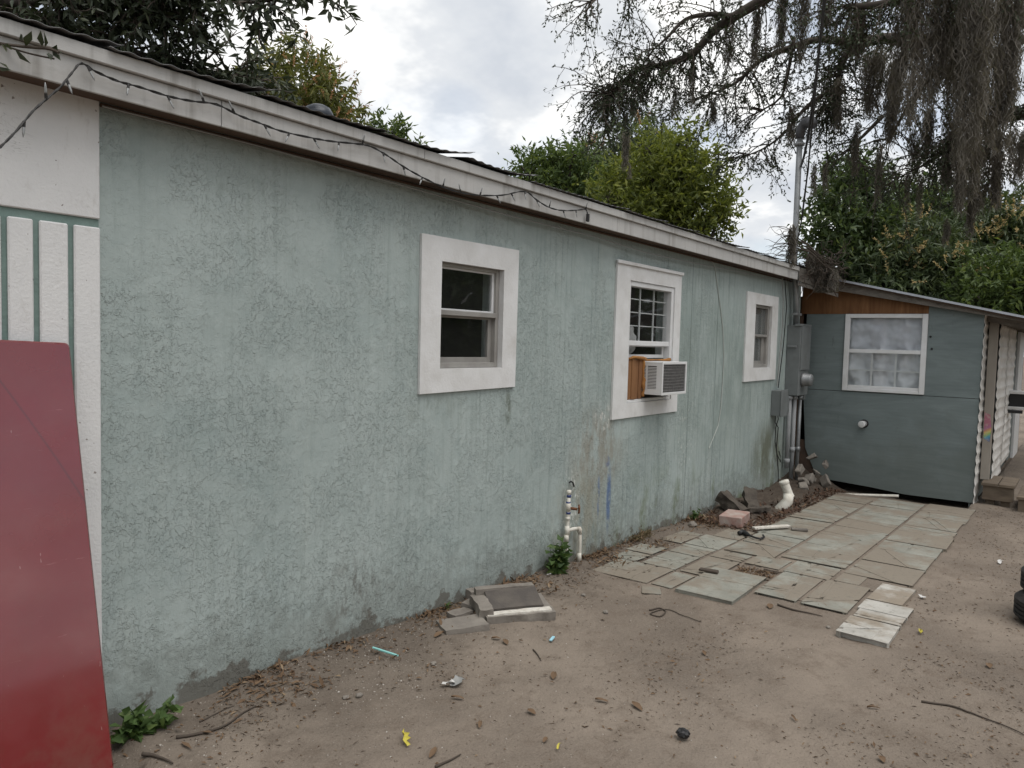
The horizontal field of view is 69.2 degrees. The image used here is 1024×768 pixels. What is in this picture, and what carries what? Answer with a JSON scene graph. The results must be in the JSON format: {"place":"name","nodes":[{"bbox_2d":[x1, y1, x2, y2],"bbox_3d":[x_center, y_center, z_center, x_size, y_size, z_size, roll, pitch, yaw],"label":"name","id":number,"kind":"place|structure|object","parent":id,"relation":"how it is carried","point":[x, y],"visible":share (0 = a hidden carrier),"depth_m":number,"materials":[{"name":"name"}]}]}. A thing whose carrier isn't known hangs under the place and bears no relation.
{"place":"outdoors","nodes":[
{"label":"outdoors","id":0,"kind":"place"},
{"bbox_2d":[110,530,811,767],"bbox_3d":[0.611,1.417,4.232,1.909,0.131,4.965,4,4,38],"label":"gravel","id":1,"kind":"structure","parent":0,"point":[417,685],"depth_m":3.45,"materials":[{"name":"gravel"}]},
{"bbox_2d":[35,0,1023,296],"label":"sky","id":2,"kind":"structure","parent":0,"point":[471,74],"materials":[{"name":"white"}]},
{"bbox_2d":[110,361,1023,767],"bbox_3d":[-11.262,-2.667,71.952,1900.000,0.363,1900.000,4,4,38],"label":"ground","id":3,"kind":"structure","parent":0,"point":[802,695],"depth_m":3.54,"materials":[{"name":"beige soil"}]},
{"bbox_2d":[0,340,112,767],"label":"red panel","id":4,"kind":"object","parent":3,"relation":"on","point":[53,709],"visible":1,"depth_m":2.52,"materials":[{"name":"paint"}]},
{"bbox_2d":[109,694,183,743],"bbox_3d":[-1.445,1.326,2.930,0.176,0.148,0.313,4,4,38],"label":"leafy weed","id":5,"kind":"object","parent":3,"relation":"on","point":[137,724],"visible":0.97,"depth_m":2.91,"materials":[{"name":"green plant"}]},
{"bbox_2d":[141,752,172,763],"bbox_3d":[-1.314,1.387,2.760,0.145,0.017,0.024,2,3,16],"label":"stick","id":6,"kind":"object","parent":3,"relation":"on","point":[147,754],"visible":1,"depth_m":2.77,"materials":[{"name":"brown wood"}]},
{"bbox_2d":[0,0,358,101],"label":"oak tree","id":7,"kind":"object","parent":3,"relation":"on","point":[139,20],"visible":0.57,"depth_m":4.61,"materials":[{"name":"green plant"}]},
{"bbox_2d":[176,705,255,738],"bbox_3d":[-1.191,1.384,3.033,0.054,0.025,0.361,4,4,38],"label":"stick","id":8,"kind":"object","parent":3,"relation":"on","point":[199,733],"visible":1,"depth_m":2.97,"materials":[{"name":"brown wood"}]},
{"bbox_2d":[199,705,233,721],"bbox_3d":[-1.239,1.384,3.120,0.007,0.009,0.173,3,4,29],"label":"stick","id":9,"kind":"object","parent":3,"relation":"on","point":[215,714],"visible":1,"depth_m":3.10,"materials":[{"name":"brown wood"}]},
{"bbox_2d":[233,22,375,125],"bbox_3d":[-4.635,-3.322,15.764,3.512,8.111,3.577,1,3,-5],"label":"mango tree","id":10,"kind":"object","parent":3,"relation":"on","point":[325,80],"visible":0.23,"depth_m":14.77,"materials":[{"name":"green plant"}]},
{"bbox_2d":[356,692,362,697],"bbox_3d":[-0.686,1.397,3.332,0.030,0.021,0.033,2,3,10],"label":"stone","id":11,"kind":"object","parent":3,"relation":"on","point":[359,695],"visible":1,"depth_m":3.32,"materials":[{"name":"stone"}]},
{"bbox_2d":[372,647,398,656],"bbox_3d":[-0.637,1.344,3.729,0.155,0.019,0.010,3,4,25],"label":"drinking straw","id":12,"kind":"object","parent":3,"relation":"on","point":[384,651],"visible":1,"depth_m":3.73,"materials":[{"name":"teal plastic"}]},
{"bbox_2d":[362,104,433,144],"bbox_3d":[-3.019,-2.823,17.323,1.999,7.013,1.940,-1,4,-37],"label":"leafy tree","id":13,"kind":"object","parent":3,"relation":"on","point":[396,127],"visible":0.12,"depth_m":16.70,"materials":[{"name":"green plant"}]},
{"bbox_2d":[402,729,410,745],"bbox_3d":[-0.425,1.423,2.989,0.034,0.031,0.087,1,3,-13],"label":"wrapper","id":14,"kind":"object","parent":3,"relation":"on","point":[406,737],"visible":1,"depth_m":2.98,"materials":[{"name":"yellow plastic"}]},
{"bbox_2d":[0,11,837,729],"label":"house","id":15,"kind":"structure","parent":3,"relation":"on","point":[318,405],"depth_m":3.67,"materials":[{"name":"green paint"}]},
{"bbox_2d":[0,62,589,221],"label":"string lights","id":16,"kind":"object","parent":15,"relation":"attached to","point":[47,97],"visible":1,"depth_m":3.02,"materials":[{"name":"grey"}]},
{"bbox_2d":[306,103,332,114],"bbox_3d":[-1.133,-1.529,4.470,0.320,0.300,0.320,4,4,38],"label":"roof vent","id":17,"kind":"object","parent":15,"relation":"on","point":[324,109],"visible":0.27,"depth_m":4.40,"materials":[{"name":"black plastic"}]},
{"bbox_2d":[102,105,781,281],"bbox_3d":[0.857,-1.111,5.829,0.007,0.074,7.769,4,4,38],"label":"fascia board","id":18,"kind":"object","parent":15,"relation":"attached to","point":[123,111],"visible":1,"depth_m":3.72,"materials":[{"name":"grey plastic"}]},
{"bbox_2d":[417,233,518,393],"bbox_3d":[-0.277,-0.410,4.552,0.098,0.908,0.895,4,4,38],"label":"window","id":19,"kind":"structure","parent":15,"relation":"in","point":[436,374],"depth_m":4.51,"materials":[{"name":"paint"}]},
{"bbox_2d":[629,326,635,353],"bbox_3d":[1.013,-0.244,6.581,0.202,0.617,0.870,4,4,38],"label":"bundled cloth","id":20,"kind":"object","parent":15,"relation":"in","point":[632,336],"visible":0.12,"depth_m":6.49,"materials":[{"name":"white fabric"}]},
{"bbox_2d":[610,259,683,419],"bbox_3d":[1.146,-0.368,6.383,0.114,1.273,1.202,4,4,38],"label":"window","id":21,"kind":"structure","parent":15,"relation":"in","point":[629,274],"depth_m":6.25,"materials":[{"name":"paint"}]},
{"bbox_2d":[627,356,670,399],"bbox_3d":[1.174,-0.061,6.420,0.107,0.368,0.755,4,4,38],"label":"wooden panel","id":22,"kind":"object","parent":15,"relation":"on","point":[636,377],"visible":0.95,"depth_m":6.25,"materials":[{"name":"orange wood"}]},
{"bbox_2d":[642,361,686,395],"bbox_3d":[1.229,-0.062,6.531,0.439,0.282,0.479,4,4,38],"label":"air conditioner","id":23,"kind":"object","parent":15,"relation":"attached to","point":[662,378],"visible":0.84,"depth_m":6.31,"materials":[{"name":"white plastic"}]},
{"bbox_2d":[709,259,723,447],"bbox_3d":[2.054,-0.291,7.517,0.007,1.888,0.485,4,4,38],"label":"wall cable","id":24,"kind":"object","parent":15,"relation":"attached to","point":[723,352],"depth_m":7.66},
{"bbox_2d":[742,291,778,381],"bbox_3d":[2.841,-0.536,8.573,0.098,0.994,1.042,4,4,38],"label":"window","id":25,"kind":"structure","parent":15,"relation":"in","point":[765,368],"depth_m":8.62,"materials":[{"name":"paint"}]},
{"bbox_2d":[771,389,787,416],"bbox_3d":[3.241,0.229,9.004,0.127,0.326,0.236,4,4,38],"label":"junction box","id":26,"kind":"object","parent":15,"relation":"attached to","point":[779,400],"visible":1,"depth_m":8.93,"materials":[{"name":"grey paint"}]},
{"bbox_2d":[775,278,786,481],"bbox_3d":[3.300,-0.022,9.113,0.012,2.577,0.296,4,4,38],"label":"electric wiring","id":27,"kind":"object","parent":15,"relation":"hanging from","point":[780,370],"visible":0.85,"depth_m":9.07,"materials":[{"name":"grey"}]},
{"bbox_2d":[764,214,813,266],"bbox_3d":[3.204,-1.704,8.709,0.426,0.727,0.589,1,3,-13],"label":"bare vine","id":28,"kind":"object","parent":15,"relation":"on","point":[791,243],"visible":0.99,"depth_m":8.71,"materials":[{"name":"brown"}]},
{"bbox_2d":[784,324,813,411],"bbox_3d":[3.649,-0.204,9.355,0.295,1.095,0.660,4,4,38],"label":"meter box","id":29,"kind":"object","parent":15,"relation":"attached to","point":[799,379],"visible":0.91,"depth_m":9.26,"materials":[{"name":"grey paint"}]},
{"bbox_2d":[784,395,792,467],"bbox_3d":[3.478,0.601,9.352,0.076,0.920,0.076,4,4,38],"label":"conduit","id":30,"kind":"object","parent":29,"relation":"attached to","point":[787,443],"visible":0.81,"depth_m":9.34,"materials":[{"name":"grey plastic"}]},
{"bbox_2d":[788,396,797,478],"bbox_3d":[3.560,0.725,9.420,0.076,1.170,0.076,4,4,38],"label":"conduit","id":31,"kind":"object","parent":29,"relation":"attached to","point":[792,436],"visible":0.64,"depth_m":9.39,"materials":[{"name":"grey plastic"}]},
{"bbox_2d":[795,395,802,479],"bbox_3d":[3.653,0.724,9.475,0.059,1.170,0.059,4,4,38],"label":"conduit","id":32,"kind":"object","parent":29,"relation":"attached to","point":[797,448],"visible":0.75,"depth_m":9.45,"materials":[{"name":"metal"}]},
{"bbox_2d":[787,116,817,347],"bbox_3d":[3.505,-1.821,9.050,0.223,2.750,0.505,2,3,11],"label":"service mast","id":33,"kind":"object","parent":15,"relation":"attached to","point":[801,129],"visible":0.88,"depth_m":8.99,"materials":[{"name":"metal"}]},
{"bbox_2d":[798,0,824,237],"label":"service cable","id":34,"kind":"object","parent":33,"relation":"attached to","point":[812,114],"visible":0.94,"depth_m":6.96,"materials":[{"name":"grey plastic"}]},
{"bbox_2d":[800,0,825,165],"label":"service cable","id":35,"kind":"object","parent":33,"relation":"attached to","point":[808,136],"visible":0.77,"depth_m":7.42,"materials":[{"name":"grey plastic"}]},
{"bbox_2d":[786,238,850,297],"bbox_3d":[3.776,-1.426,9.141,0.754,0.792,0.904,3,4,25],"label":"dead vine","id":36,"kind":"object","parent":15,"relation":"on","point":[826,275],"visible":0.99,"depth_m":9.02,"materials":[{"name":"brown plant"}]},
{"bbox_2d":[127,512,721,762],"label":"wall litter","id":37,"kind":"object","parent":3,"relation":"on","point":[255,679],"depth_m":3.87,"materials":[{"name":"brown plant"}]},
{"bbox_2d":[429,747,436,757],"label":"fallen leaf","id":38,"kind":"object","parent":3,"relation":"on","point":[433,750],"visible":1,"depth_m":2.90,"materials":[{"name":"brown plant"}]},
{"bbox_2d":[434,753,460,767],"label":"stick","id":39,"kind":"object","parent":3,"relation":"on","point":[442,763],"visible":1,"depth_m":2.84,"materials":[{"name":"brown wood"}]},
{"bbox_2d":[440,679,454,684],"bbox_3d":[-0.302,1.399,3.471,0.069,0.024,0.038,0,3,-18],"label":"paper scrap","id":40,"kind":"object","parent":3,"relation":"on","point":[450,681],"visible":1,"depth_m":3.48,"materials":[{"name":"grey paper"}]},
{"bbox_2d":[450,675,463,685],"bbox_3d":[-0.256,1.395,3.484,0.055,0.026,0.094,3,4,24],"label":"paper scrap","id":41,"kind":"object","parent":3,"relation":"on","point":[457,679],"visible":1,"depth_m":3.49,"materials":[{"name":"grey paper"}]},
{"bbox_2d":[447,607,472,617],"bbox_3d":[-0.307,1.362,4.351,0.088,0.068,0.132,5,5,44],"label":"concrete chunk","id":42,"kind":"object","parent":3,"relation":"on","point":[459,612],"visible":0.52,"depth_m":4.33,"materials":[{"name":"grey concrete"}]},
{"bbox_2d":[435,614,489,634],"bbox_3d":[-0.279,1.369,4.172,0.268,0.070,0.177,0,4,-27],"label":"concrete chunk","id":43,"kind":"object","parent":3,"relation":"on","point":[467,624],"visible":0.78,"depth_m":4.14,"materials":[{"name":"grey concrete"}]},
{"bbox_2d":[462,599,473,610],"bbox_3d":[-0.239,1.352,4.499,0.097,0.080,0.126,3,4,28],"label":"concrete chunk","id":44,"kind":"object","parent":3,"relation":"on","point":[466,604],"visible":0.24,"depth_m":4.45,"materials":[{"name":"grey concrete"}]},
{"bbox_2d":[466,588,473,598],"bbox_3d":[-0.223,1.335,4.649,0.127,0.101,0.076,-1,4,-34],"label":"concrete chunk","id":45,"kind":"object","parent":3,"relation":"on","point":[469,591],"visible":0.18,"depth_m":4.62,"materials":[{"name":"grey concrete"}]},
{"bbox_2d":[470,582,555,623],"bbox_3d":[-0.001,1.309,4.424,0.462,0.152,0.282,0,3,-18],"label":"broken step","id":46,"kind":"object","parent":3,"relation":"on","point":[512,602],"visible":0.99,"depth_m":4.39,"materials":[{"name":"concrete"}]},
{"bbox_2d":[528,708,535,713],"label":"fallen leaf","id":47,"kind":"object","parent":3,"relation":"on","point":[531,710],"visible":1,"depth_m":3.25,"materials":[{"name":"brown plant"}]},
{"bbox_2d":[551,671,556,678],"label":"fallen leaf","id":48,"kind":"object","parent":3,"relation":"on","point":[553,674],"visible":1,"depth_m":3.61,"materials":[{"name":"brown plant"}]},
{"bbox_2d":[497,128,617,205],"bbox_3d":[1.118,-2.750,18.475,2.888,6.966,3.010,4,4,38],"label":"leafy tree","id":49,"kind":"object","parent":3,"relation":"on","point":[560,168],"visible":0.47,"depth_m":17.73,"materials":[{"name":"green plant"}]},
{"bbox_2d":[544,534,572,573],"bbox_3d":[0.324,1.228,5.271,0.192,0.282,0.281,4,4,38],"label":"leafy weed","id":50,"kind":"object","parent":3,"relation":"on","point":[558,563],"visible":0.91,"depth_m":5.25,"materials":[{"name":"green plant"}]},
{"bbox_2d":[113,493,1023,767],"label":"dirt clods","id":51,"kind":"object","parent":3,"relation":"on","point":[655,669],"visible":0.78,"depth_m":3.50,"materials":[{"name":"brown soil"}]},
{"bbox_2d":[113,492,1023,767],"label":"twig litter","id":52,"kind":"object","parent":3,"relation":"on","point":[649,682],"visible":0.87,"depth_m":3.47,"materials":[{"name":"brown wood"}]},
{"bbox_2d":[564,490,581,561],"bbox_3d":[0.478,1.082,5.489,0.102,0.613,0.231,4,4,38],"label":"tap standpipe","id":53,"kind":"object","parent":3,"relation":"on","point":[569,508],"visible":0.95,"depth_m":5.44,"materials":[{"name":"white plastic"}]},
{"bbox_2d":[122,491,1023,767],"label":"leaf litter","id":54,"kind":"object","parent":3,"relation":"on","point":[297,726],"visible":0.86,"depth_m":3.53,"materials":[{"name":"brown plant"}]},
{"bbox_2d":[595,697,607,701],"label":"fallen leaf","id":55,"kind":"object","parent":3,"relation":"on","point":[599,698],"visible":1,"depth_m":3.38,"materials":[{"name":"brown plant"}]},
{"bbox_2d":[631,701,642,709],"bbox_3d":[0.562,1.448,3.344,0.068,0.014,0.034,4,4,38],"label":"fallen leaf","id":56,"kind":"object","parent":3,"relation":"on","point":[636,704],"visible":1,"depth_m":3.35,"materials":[{"name":"brown plant"}]},
{"bbox_2d":[628,525,654,542],"bbox_3d":[1.123,1.278,6.334,0.144,0.144,0.436,4,4,38],"label":"grass tuft","id":57,"kind":"object","parent":3,"relation":"on","point":[645,534],"visible":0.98,"depth_m":6.35,"materials":[{"name":"plant"}]},
{"bbox_2d":[576,96,711,213],"bbox_3d":[3.125,-3.752,21.266,4.821,8.751,4.718,4,4,38],"label":"mango tree","id":58,"kind":"object","parent":3,"relation":"on","point":[654,117],"visible":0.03,"depth_m":20.13,"materials":[{"name":"green plant"}]},
{"bbox_2d":[572,110,755,241],"bbox_3d":[3.192,-2.473,16.276,3.853,6.772,2.948,2,3,6],"label":"leafy tree","id":59,"kind":"object","parent":3,"relation":"on","point":[672,193],"visible":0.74,"depth_m":15.51,"materials":[{"name":"green plant"}]},
{"bbox_2d":[649,607,700,621],"bbox_3d":[0.999,1.421,4.541,0.337,0.022,0.186,4,4,38],"label":"stick","id":60,"kind":"object","parent":3,"relation":"on","point":[665,612],"visible":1,"depth_m":4.61,"materials":[{"name":"brown wood"}]},
{"bbox_2d":[676,727,689,738],"bbox_3d":[0.713,1.454,3.094,0.066,0.040,0.048,4,4,38],"label":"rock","id":61,"kind":"object","parent":3,"relation":"on","point":[683,733],"visible":1,"depth_m":3.08,"materials":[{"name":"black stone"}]},
{"bbox_2d":[687,521,696,526],"bbox_3d":[1.704,1.327,7.017,0.096,0.058,0.087,2,3,9],"label":"stone","id":62,"kind":"object","parent":3,"relation":"on","point":[692,524],"visible":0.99,"depth_m":6.99,"materials":[{"name":"stone"}]},
{"bbox_2d":[688,508,700,519],"bbox_3d":[1.777,1.274,7.196,0.152,0.141,0.115,-1,4,-36],"label":"weed","id":63,"kind":"object","parent":3,"relation":"on","point":[695,515],"visible":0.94,"depth_m":7.19,"materials":[{"name":"green plant"}]},
{"bbox_2d":[714,491,747,510],"bbox_3d":[2.240,1.248,7.606,0.119,0.268,0.343,-1,4,-37],"label":"rotten timber","id":64,"kind":"object","parent":3,"relation":"on","point":[725,500],"visible":0.75,"depth_m":7.58,"materials":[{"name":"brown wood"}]},
{"bbox_2d":[719,509,749,527],"bbox_3d":[2.152,1.302,7.181,0.215,0.107,0.340,3,4,31],"label":"brick","id":65,"kind":"object","parent":3,"relation":"on","point":[737,518],"visible":0.9,"depth_m":7.08,"materials":[{"name":"pink brick"}]},
{"bbox_2d":[742,486,760,514],"bbox_3d":[2.528,1.252,7.846,0.143,0.260,0.465,2,3,9],"label":"rotten timber","id":66,"kind":"object","parent":3,"relation":"on","point":[750,497],"visible":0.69,"depth_m":7.86,"materials":[{"name":"grey wood"}]},
{"bbox_2d":[734,565,774,580],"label":"pit litter","id":67,"kind":"object","parent":3,"relation":"on","point":[759,571],"visible":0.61,"depth_m":5.61,"materials":[{"name":"brown plant"}]},
{"bbox_2d":[693,486,845,531],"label":"corner litter","id":68,"kind":"object","parent":3,"relation":"on","point":[783,511],"visible":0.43,"depth_m":7.68,"materials":[{"name":"brown plant"}]},
{"bbox_2d":[710,465,845,519],"bbox_3d":[3.089,1.265,8.501,0.660,0.276,3.140,4,4,38],"label":"dirt heap","id":69,"kind":"object","parent":3,"relation":"on","point":[766,497],"visible":0.33,"depth_m":8.73,"materials":[{"name":"soil"}]},
{"bbox_2d":[747,506,771,511],"bbox_3d":[2.536,1.282,7.639,0.354,0.069,0.084,-1,4,-35],"label":"rotten timber","id":70,"kind":"object","parent":69,"relation":"on","point":[756,508],"visible":0.94,"depth_m":7.61,"materials":[{"name":"grey wood"}]},
{"bbox_2d":[794,464,804,475],"bbox_3d":[3.613,1.079,9.327,0.153,0.150,0.073,-1,4,-37],"label":"rubble piece","id":71,"kind":"object","parent":69,"relation":"on","point":[799,469],"visible":1,"depth_m":9.30,"materials":[{"name":"concrete"}]},
{"bbox_2d":[797,477,808,484],"bbox_3d":[3.611,1.216,9.213,0.110,0.132,0.164,11,10,71],"label":"rubble piece","id":72,"kind":"object","parent":69,"relation":"on","point":[801,479],"visible":0.72,"depth_m":9.17,"materials":[{"name":"concrete"}]},
{"bbox_2d":[798,481,808,489],"bbox_3d":[3.556,1.244,9.068,0.121,0.101,0.102,2,3,4],"label":"rubble piece","id":73,"kind":"object","parent":69,"relation":"on","point":[802,485],"visible":1,"depth_m":9.04,"materials":[{"name":"concrete"}]},
{"bbox_2d":[804,473,814,483],"bbox_3d":[3.728,1.181,9.331,0.126,0.133,0.123,4,4,38],"label":"rubble piece","id":74,"kind":"object","parent":69,"relation":"on","point":[810,477],"visible":0.76,"depth_m":9.30,"materials":[{"name":"concrete"}]},
{"bbox_2d":[806,453,817,459],"bbox_3d":[3.886,0.940,9.620,0.119,0.111,0.133,4,4,38],"label":"rubble piece","id":75,"kind":"object","parent":69,"relation":"on","point":[812,456],"visible":1,"depth_m":9.58,"materials":[{"name":"concrete"}]},
{"bbox_2d":[819,474,830,487],"bbox_3d":[3.947,1.224,9.361,0.086,0.182,0.174,1,3,-4],"label":"rubble piece","id":76,"kind":"object","parent":69,"relation":"on","point":[825,481],"visible":0.96,"depth_m":9.34,"materials":[{"name":"concrete"}]},
{"bbox_2d":[822,460,828,468],"bbox_3d":[3.996,1.024,9.472,0.080,0.116,0.094,3,4,23],"label":"rubble piece","id":77,"kind":"object","parent":69,"relation":"on","point":[825,463],"visible":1,"depth_m":9.44,"materials":[{"name":"concrete"}]},
{"bbox_2d":[539,0,1023,255],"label":"live oak","id":78,"kind":"object","parent":3,"relation":"on","point":[986,110],"visible":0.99,"depth_m":9.35,"materials":[{"name":"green plant"}]},
{"bbox_2d":[619,130,632,179],"bbox_3d":[2.218,-4.408,14.282,0.215,0.883,0.417,4,4,38],"label":"hanging moss","id":79,"kind":"object","parent":78,"relation":"hanging from","point":[626,150],"visible":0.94,"depth_m":14.22,"materials":[{"name":"grey plant"}]},
{"bbox_2d":[592,495,975,647],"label":"patio","id":80,"kind":"structure","parent":3,"relation":"on","point":[843,554],"depth_m":5.89,"materials":[{"name":"slate stone tile"},{"name":"dirt"}]},
{"bbox_2d":[699,567,718,573],"bbox_3d":[1.440,1.364,5.431,0.140,0.021,0.046,3,4,30],"label":"bark stick","id":81,"kind":"object","parent":80,"relation":"on","point":[714,571],"visible":1,"depth_m":5.42,"materials":[{"name":"brown"}]},
{"bbox_2d":[737,529,764,539],"bbox_3d":[2.127,1.346,6.611,0.244,0.052,0.170,4,4,38],"label":"black hose","id":82,"kind":"object","parent":80,"relation":"on","point":[743,532],"visible":1,"depth_m":6.62,"materials":[{"name":"black plastic"}]},
{"bbox_2d":[752,524,790,529],"bbox_3d":[2.427,1.338,6.944,0.415,0.032,0.054,0,3,-20],"label":"wood offcut","id":83,"kind":"object","parent":80,"relation":"on","point":[772,526],"visible":1,"depth_m":6.92,"materials":[{"name":"white wood"}]},
{"bbox_2d":[791,527,807,531],"bbox_3d":[2.688,1.361,6.941,0.147,0.026,0.059,2,3,12],"label":"wood offcut","id":84,"kind":"object","parent":80,"relation":"on","point":[800,529],"visible":1,"depth_m":6.92,"materials":[{"name":"grey wood"}]},
{"bbox_2d":[775,479,793,509],"bbox_3d":[2.936,1.219,8.008,0.215,0.385,0.133,2,3,3],"label":"pvc cleanout","id":85,"kind":"object","parent":3,"relation":"on","point":[786,501],"visible":0.86,"depth_m":7.97,"materials":[{"name":"white plastic"}]},
{"bbox_2d":[777,604,822,616],"bbox_3d":[1.823,1.439,4.715,0.285,0.012,0.030,4,4,42],"label":"stick","id":86,"kind":"object","parent":3,"relation":"on","point":[780,605],"visible":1,"depth_m":4.72,"materials":[{"name":"brown wood"}]},
{"bbox_2d":[785,143,924,286],"bbox_3d":[6.491,-1.755,14.252,2.648,5.744,2.405,4,4,38],"label":"leafy tree","id":87,"kind":"object","parent":3,"relation":"on","point":[847,228],"visible":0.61,"depth_m":13.78,"materials":[{"name":"green plant"}]},
{"bbox_2d":[846,493,898,496],"bbox_3d":[4.136,1.360,9.174,1.138,0.115,0.034,3,4,25],"label":"pvc pipe","id":88,"kind":"object","parent":3,"relation":"on","point":[880,495],"visible":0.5,"depth_m":9.02,"materials":[{"name":"white plastic"}]},
{"bbox_2d":[878,755,885,761],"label":"fallen leaf","id":89,"kind":"object","parent":3,"relation":"on","point":[883,758],"visible":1,"depth_m":3.00,"materials":[{"name":"beige plant"}]},
{"bbox_2d":[794,279,1023,506],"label":"shed","id":90,"kind":"structure","parent":3,"relation":"on","point":[952,433],"depth_m":9.16,"materials":[{"name":"paint"}]},
{"bbox_2d":[858,419,868,427],"bbox_3d":[4.435,0.504,9.375,0.110,0.107,0.096,4,4,38],"label":"wall pipe stub","id":91,"kind":"object","parent":90,"relation":"attached to","point":[863,423],"depth_m":9.37,"materials":[{"name":"white plastic"}]},
{"bbox_2d":[848,318,922,387],"bbox_3d":[4.667,-0.379,9.289,0.875,0.926,0.109,4,4,38],"label":"curtain","id":92,"kind":"object","parent":90,"relation":"hanging from","point":[888,333],"visible":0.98,"depth_m":9.28,"materials":[{"name":"white fabric"}]},
{"bbox_2d":[842,314,928,394],"bbox_3d":[4.631,-0.382,9.242,0.935,0.976,0.046,4,4,38],"label":"window","id":93,"kind":"structure","parent":90,"relation":"in","point":[901,390],"depth_m":9.21,"materials":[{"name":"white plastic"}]},
{"bbox_2d":[1004,390,1023,413],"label":"air conditioner","id":94,"kind":"object","parent":90,"relation":"attached to","point":[1016,401],"visible":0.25,"depth_m":10.22,"materials":[{"name":"white plastic"}]},
{"bbox_2d":[1010,332,1023,457],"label":"side door","id":95,"kind":"structure","parent":90,"relation":"in","point":[1020,341],"depth_m":11.18,"materials":[{"name":"white plastic"}]},
{"bbox_2d":[845,196,1006,395],"bbox_3d":[7.287,-1.094,13.271,2.623,4.605,2.332,4,4,38],"label":"mango tree","id":96,"kind":"object","parent":3,"relation":"on","point":[927,266],"visible":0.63,"depth_m":12.89,"materials":[{"name":"green plant"}]},
{"bbox_2d":[882,166,989,242],"bbox_3d":[9.083,-1.891,16.442,3.546,5.899,3.050,4,4,38],"label":"leafy tree","id":97,"kind":"object","parent":3,"relation":"on","point":[947,199],"visible":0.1,"depth_m":15.79,"materials":[{"name":"green plant"}]},
{"bbox_2d":[921,700,1023,734],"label":"stick","id":98,"kind":"object","parent":3,"relation":"on","point":[929,702],"visible":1,"depth_m":3.44,"materials":[{"name":"brown wood"}]},
{"bbox_2d":[937,181,1023,288],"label":"mango tree","id":99,"kind":"object","parent":3,"relation":"on","point":[1006,224],"visible":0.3,"depth_m":13.62,"materials":[{"name":"green plant"}]},
{"bbox_2d":[940,238,1023,462],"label":"leafy tree","id":100,"kind":"object","parent":3,"relation":"on","point":[1002,289],"visible":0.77,"depth_m":11.78,"materials":[{"name":"green plant"}]},
{"bbox_2d":[981,475,1023,511],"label":"wooden steps","id":101,"kind":"structure","parent":3,"relation":"on","point":[999,488],"depth_m":8.65,"materials":[{"name":"brown wood"}]},
{"bbox_2d":[1013,589,1023,621],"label":"tyre","id":102,"kind":"object","parent":3,"relation":"on","point":[1018,608],"visible":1,"depth_m":4.70,"materials":[{"name":"rubber"}]},
{"bbox_2d":[1020,566,1023,588],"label":"tyre","id":103,"kind":"object","parent":102,"relation":"on","point":[1022,578],"visible":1,"depth_m":4.76,"materials":[{"name":"rubber"}]}
]}

